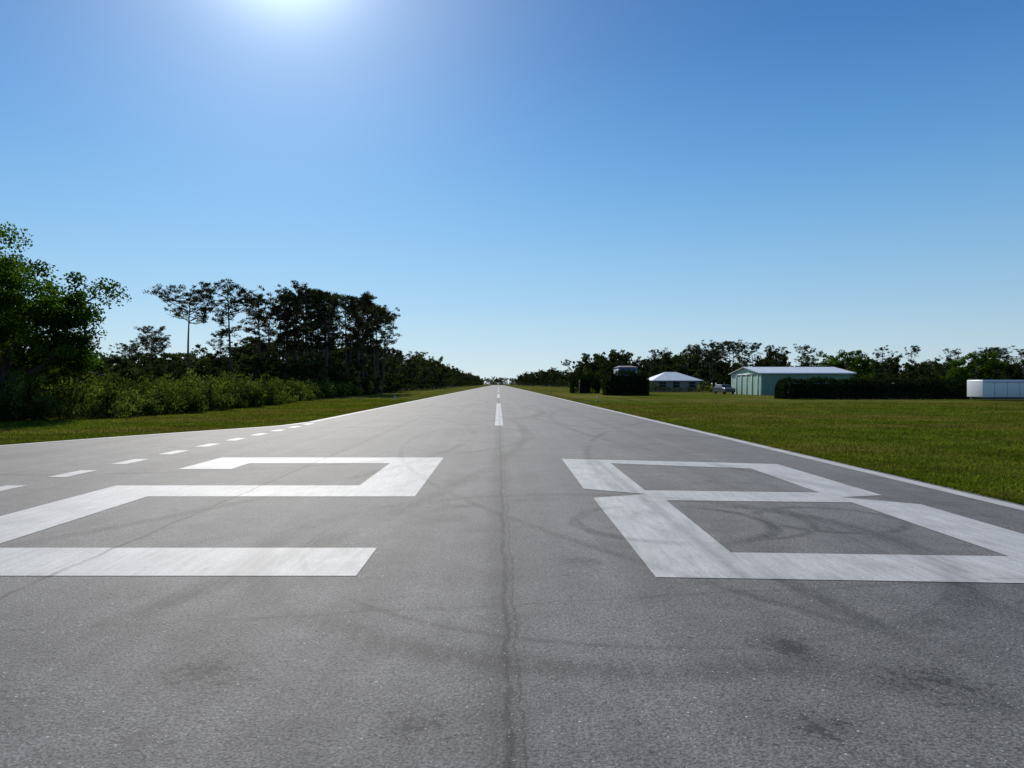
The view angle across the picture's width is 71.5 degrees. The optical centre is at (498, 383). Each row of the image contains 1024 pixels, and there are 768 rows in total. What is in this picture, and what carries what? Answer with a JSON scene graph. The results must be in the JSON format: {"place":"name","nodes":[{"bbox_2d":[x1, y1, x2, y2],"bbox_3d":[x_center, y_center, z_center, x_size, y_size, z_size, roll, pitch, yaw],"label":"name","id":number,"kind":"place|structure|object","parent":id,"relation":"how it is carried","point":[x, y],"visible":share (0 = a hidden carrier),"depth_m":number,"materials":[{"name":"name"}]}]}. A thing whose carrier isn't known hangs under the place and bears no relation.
{"place":"outdoors","nodes":[
{"label":"outdoors","id":0,"kind":"place"},
{"bbox_2d":[0,384,1023,504],"bbox_3d":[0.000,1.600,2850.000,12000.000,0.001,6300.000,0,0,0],"label":"ground","id":1,"kind":"structure","parent":0,"point":[703,397],"depth_m":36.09,"materials":[{"name":"green plant"}]},
{"bbox_2d":[0,334,89,389],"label":"oak tree","id":2,"kind":"object","parent":1,"relation":"on","point":[54,374],"visible":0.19,"depth_m":37.27,"materials":[{"name":"green plant"}]},
{"bbox_2d":[0,221,131,417],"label":"oak tree","id":3,"kind":"object","parent":1,"relation":"on","point":[52,311],"visible":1,"depth_m":33.25,"materials":[{"name":"green plant"}]},
{"bbox_2d":[129,333,170,354],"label":"pine tree","id":4,"kind":"object","parent":1,"relation":"on","point":[148,342],"visible":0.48,"depth_m":96.50,"materials":[{"name":"green plant"}]},
{"bbox_2d":[133,325,168,366],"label":"pine tree","id":5,"kind":"object","parent":1,"relation":"on","point":[151,341],"visible":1,"depth_m":89.66,"materials":[{"name":"green plant"}]},
{"bbox_2d":[142,281,224,374],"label":"pine tree","id":6,"kind":"object","parent":1,"relation":"on","point":[205,308],"visible":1,"depth_m":89.54,"materials":[{"name":"green plant"}]},
{"bbox_2d":[0,366,393,420],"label":"shrub belt","id":7,"kind":"object","parent":1,"relation":"on","point":[108,395],"visible":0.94,"depth_m":38.22,"materials":[{"name":"green plant"}]},
{"bbox_2d":[0,340,406,393],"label":"undergrowth","id":8,"kind":"object","parent":1,"relation":"on","point":[175,364],"visible":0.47,"depth_m":94.96,"materials":[{"name":"green plant"}]},
{"bbox_2d":[205,327,232,367],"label":"pine tree","id":9,"kind":"object","parent":1,"relation":"on","point":[221,334],"visible":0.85,"depth_m":108.34,"materials":[{"name":"green plant"}]},
{"bbox_2d":[197,278,264,368],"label":"pine tree","id":10,"kind":"object","parent":1,"relation":"on","point":[234,301],"visible":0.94,"depth_m":94.90,"materials":[{"name":"green plant"}]},
{"bbox_2d":[237,293,274,361],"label":"pine tree","id":11,"kind":"object","parent":1,"relation":"on","point":[259,299],"visible":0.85,"depth_m":99.23,"materials":[{"name":"green plant"}]},
{"bbox_2d":[249,308,278,364],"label":"pine tree","id":12,"kind":"object","parent":1,"relation":"on","point":[267,323],"visible":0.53,"depth_m":107.68,"materials":[{"name":"green plant"}]},
{"bbox_2d":[263,301,294,373],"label":"pine tree","id":13,"kind":"object","parent":1,"relation":"on","point":[279,308],"visible":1,"depth_m":95.16,"materials":[{"name":"green plant"}]},
{"bbox_2d":[266,290,301,362],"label":"pine tree","id":14,"kind":"object","parent":1,"relation":"on","point":[287,344],"visible":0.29,"depth_m":103.06,"materials":[{"name":"green plant"}]},
{"bbox_2d":[284,309,304,359],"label":"pine tree","id":15,"kind":"object","parent":1,"relation":"on","point":[292,353],"visible":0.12,"depth_m":114.07,"materials":[{"name":"green plant"}]},
{"bbox_2d":[274,280,321,360],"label":"pine tree","id":16,"kind":"object","parent":1,"relation":"on","point":[295,330],"visible":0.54,"depth_m":99.90,"materials":[{"name":"green plant"}]},
{"bbox_2d":[291,294,315,357],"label":"pine tree","id":17,"kind":"object","parent":1,"relation":"on","point":[302,351],"visible":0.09,"depth_m":112.32,"materials":[{"name":"green plant"}]},
{"bbox_2d":[286,287,323,364],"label":"pine tree","id":18,"kind":"object","parent":1,"relation":"on","point":[303,297],"visible":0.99,"depth_m":96.84,"materials":[{"name":"green plant"}]},
{"bbox_2d":[300,292,337,377],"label":"pine tree","id":19,"kind":"object","parent":1,"relation":"on","point":[321,323],"visible":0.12,"depth_m":106.47,"materials":[{"name":"green plant"}]},
{"bbox_2d":[304,288,339,358],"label":"pine tree","id":20,"kind":"object","parent":1,"relation":"on","point":[330,300],"visible":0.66,"depth_m":99.53,"materials":[{"name":"green plant"}]},
{"bbox_2d":[308,292,336,352],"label":"pine tree","id":21,"kind":"object","parent":1,"relation":"on","point":[327,294],"visible":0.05,"depth_m":114.15,"materials":[{"name":"green plant"}]},
{"bbox_2d":[309,305,347,384],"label":"pine tree","id":22,"kind":"object","parent":1,"relation":"on","point":[322,319],"visible":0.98,"depth_m":96.96,"materials":[{"name":"green plant"}]},
{"bbox_2d":[319,291,349,355],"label":"pine tree","id":23,"kind":"object","parent":1,"relation":"on","point":[338,317],"visible":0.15,"depth_m":115.40,"materials":[{"name":"green plant"}]},
{"bbox_2d":[327,293,364,372],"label":"pine tree","id":24,"kind":"object","parent":1,"relation":"on","point":[350,310],"visible":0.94,"depth_m":103.79,"materials":[{"name":"green plant"}]},
{"bbox_2d":[332,295,361,363],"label":"pine tree","id":25,"kind":"object","parent":1,"relation":"on","point":[341,312],"visible":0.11,"depth_m":117.48,"materials":[{"name":"green plant"}]},
{"bbox_2d":[190,336,518,391],"bbox_3d":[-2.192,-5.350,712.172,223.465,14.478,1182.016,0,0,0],"label":"tree line","id":26,"kind":"object","parent":1,"relation":"on","point":[416,371],"visible":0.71,"depth_m":179.51,"materials":[{"name":"green plant"}]},
{"bbox_2d":[342,291,378,385],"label":"pine tree","id":27,"kind":"object","parent":1,"relation":"on","point":[367,299],"visible":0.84,"depth_m":105.58,"materials":[{"name":"green plant"}]},
{"bbox_2d":[349,302,379,378],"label":"pine tree","id":28,"kind":"object","parent":1,"relation":"on","point":[370,345],"visible":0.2,"depth_m":113.45,"materials":[{"name":"green plant"}]},
{"bbox_2d":[359,303,382,375],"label":"pine tree","id":29,"kind":"object","parent":1,"relation":"on","point":[367,354],"visible":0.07,"depth_m":121.49,"materials":[{"name":"green plant"}]},
{"bbox_2d":[351,303,399,393],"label":"pine tree","id":30,"kind":"object","parent":1,"relation":"on","point":[379,320],"visible":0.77,"depth_m":109.95,"materials":[{"name":"green plant"}]},
{"bbox_2d":[364,304,390,393],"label":"pine tree","id":31,"kind":"object","parent":1,"relation":"on","point":[382,350],"visible":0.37,"depth_m":117.46,"materials":[{"name":"green plant"}]},
{"bbox_2d":[375,313,402,392],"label":"pine tree","id":32,"kind":"object","parent":1,"relation":"on","point":[390,328],"visible":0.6,"depth_m":124.58,"materials":[{"name":"green plant"}]},
{"bbox_2d":[0,385,1023,767],"bbox_3d":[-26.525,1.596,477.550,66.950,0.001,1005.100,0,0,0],"label":"runway","id":33,"kind":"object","parent":1,"relation":"on","point":[504,597],"visible":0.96,"depth_m":4.75,"materials":[{"name":"grey asphalt"}]},
{"bbox_2d":[0,422,307,445],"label":"taxiway edge line","id":34,"kind":"object","parent":33,"relation":"on","point":[148,434],"visible":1,"depth_m":21.96,"materials":[{"name":"paint"}]},
{"bbox_2d":[0,423,314,490],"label":"taxiway dashed line","id":35,"kind":"object","parent":33,"relation":"on","point":[6,487],"visible":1,"depth_m":14.60,"materials":[{"name":"white paint"}]},
{"bbox_2d":[0,457,443,575],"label":"runway number","id":36,"kind":"object","parent":33,"relation":"on","point":[402,476],"visible":1,"depth_m":6.83,"materials":[{"name":"white paint"}]},
{"bbox_2d":[312,389,471,421],"bbox_3d":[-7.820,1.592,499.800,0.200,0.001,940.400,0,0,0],"label":"runway edge line","id":37,"kind":"object","parent":33,"relation":"on","point":[374,409],"visible":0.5,"depth_m":42.69,"materials":[{"name":"paint"}]},
{"bbox_2d":[495,387,502,425],"bbox_3d":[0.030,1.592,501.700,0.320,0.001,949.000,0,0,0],"label":"runway centreline","id":38,"kind":"object","parent":33,"relation":"on","point":[498,420],"visible":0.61,"depth_m":35.91,"materials":[{"name":"white paint"}]},
{"bbox_2d":[504,385,1023,510],"bbox_3d":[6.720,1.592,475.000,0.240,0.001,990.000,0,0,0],"label":"runway edge line","id":39,"kind":"object","parent":33,"relation":"on","point":[1002,503],"visible":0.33,"depth_m":12.78,"materials":[{"name":"paint"}]},
{"bbox_2d":[562,459,1023,582],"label":"runway number","id":40,"kind":"object","parent":33,"relation":"on","point":[662,535],"visible":1,"depth_m":7.28,"materials":[{"name":"white paint"}]},
{"bbox_2d":[569,373,600,392],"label":"hedge","id":41,"kind":"object","parent":1,"relation":"on","point":[584,383],"visible":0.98,"depth_m":122.11,"materials":[{"name":"green plant"}]},
{"bbox_2d":[602,369,649,394],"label":"hedge","id":42,"kind":"object","parent":1,"relation":"on","point":[617,382],"visible":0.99,"depth_m":99.19,"materials":[{"name":"green plant"}]},
{"bbox_2d":[601,379,716,392],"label":"garden shrubs","id":43,"kind":"object","parent":1,"relation":"on","point":[706,387],"visible":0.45,"depth_m":139.53,"materials":[{"name":"green plant"}]},
{"bbox_2d":[713,385,735,393],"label":"parked car","id":44,"kind":"object","parent":1,"relation":"on","point":[723,389],"visible":0.98,"depth_m":111.01,"materials":[{"name":"paint"}]},
{"bbox_2d":[515,340,1023,390],"bbox_3d":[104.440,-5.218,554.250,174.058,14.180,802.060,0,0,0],"label":"tree line","id":45,"kind":"object","parent":1,"relation":"on","point":[694,363],"visible":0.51,"depth_m":185.21,"materials":[{"name":"green plant"}]},
{"bbox_2d":[728,367,856,394],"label":"metal hangar","id":46,"kind":"structure","parent":1,"relation":"on","point":[754,380],"depth_m":103.10,"materials":[{"name":"teal"}]},
{"bbox_2d":[816,350,875,378],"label":"oak tree","id":47,"kind":"object","parent":1,"relation":"on","point":[858,360],"visible":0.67,"depth_m":146.22,"materials":[{"name":"green plant"}]},
{"bbox_2d":[774,375,969,398],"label":"hedge","id":48,"kind":"object","parent":1,"relation":"on","point":[850,388],"visible":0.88,"depth_m":75.62,"materials":[{"name":"green plant"}]},
{"bbox_2d":[940,351,1023,379],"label":"oak tree","id":49,"kind":"object","parent":1,"relation":"on","point":[987,367],"visible":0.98,"depth_m":148.37,"materials":[{"name":"green plant"}]},
{"bbox_2d":[967,380,1023,399],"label":"white trailer","id":50,"kind":"object","parent":1,"relation":"on","point":[996,389],"visible":1,"depth_m":68.00,"materials":[{"name":"paint"}]},
{"bbox_2d":[0,0,1023,383],"label":"sky","id":51,"kind":"structure","parent":0,"point":[531,185],"materials":[{"name":"blue"}]},
{"bbox_2d":[614,367,637,374],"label":"walls","id":52,"kind":"structure","parent":0,"point":[620,368],"depth_m":152.00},
{"bbox_2d":[649,381,699,391],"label":"walls","id":53,"kind":"structure","parent":0,"point":[684,385],"depth_m":143.00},
{"bbox_2d":[659,382,665,386],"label":"window","id":54,"kind":"structure","parent":53,"relation":"attached to","point":[662,384],"depth_m":142.95,"materials":[{"name":"black glass"}]},
{"bbox_2d":[647,372,700,380],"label":"hip roof","id":55,"kind":"structure","parent":53,"relation":"on","point":[670,376],"depth_m":144.98,"materials":[{"name":"white metal"}]},
{"bbox_2d":[652,380,703,380],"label":"fascia","id":56,"kind":"structure","parent":55,"relation":"attached to","point":[677,380],"depth_m":142.36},
{"bbox_2d":[673,382,679,386],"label":"window","id":57,"kind":"structure","parent":53,"relation":"attached to","point":[676,384],"depth_m":142.95,"materials":[{"name":"black glass"}]},
{"bbox_2d":[689,382,695,386],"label":"window","id":58,"kind":"structure","parent":53,"relation":"attached to","point":[692,384],"depth_m":142.95,"materials":[{"name":"black glass"}]}
]}

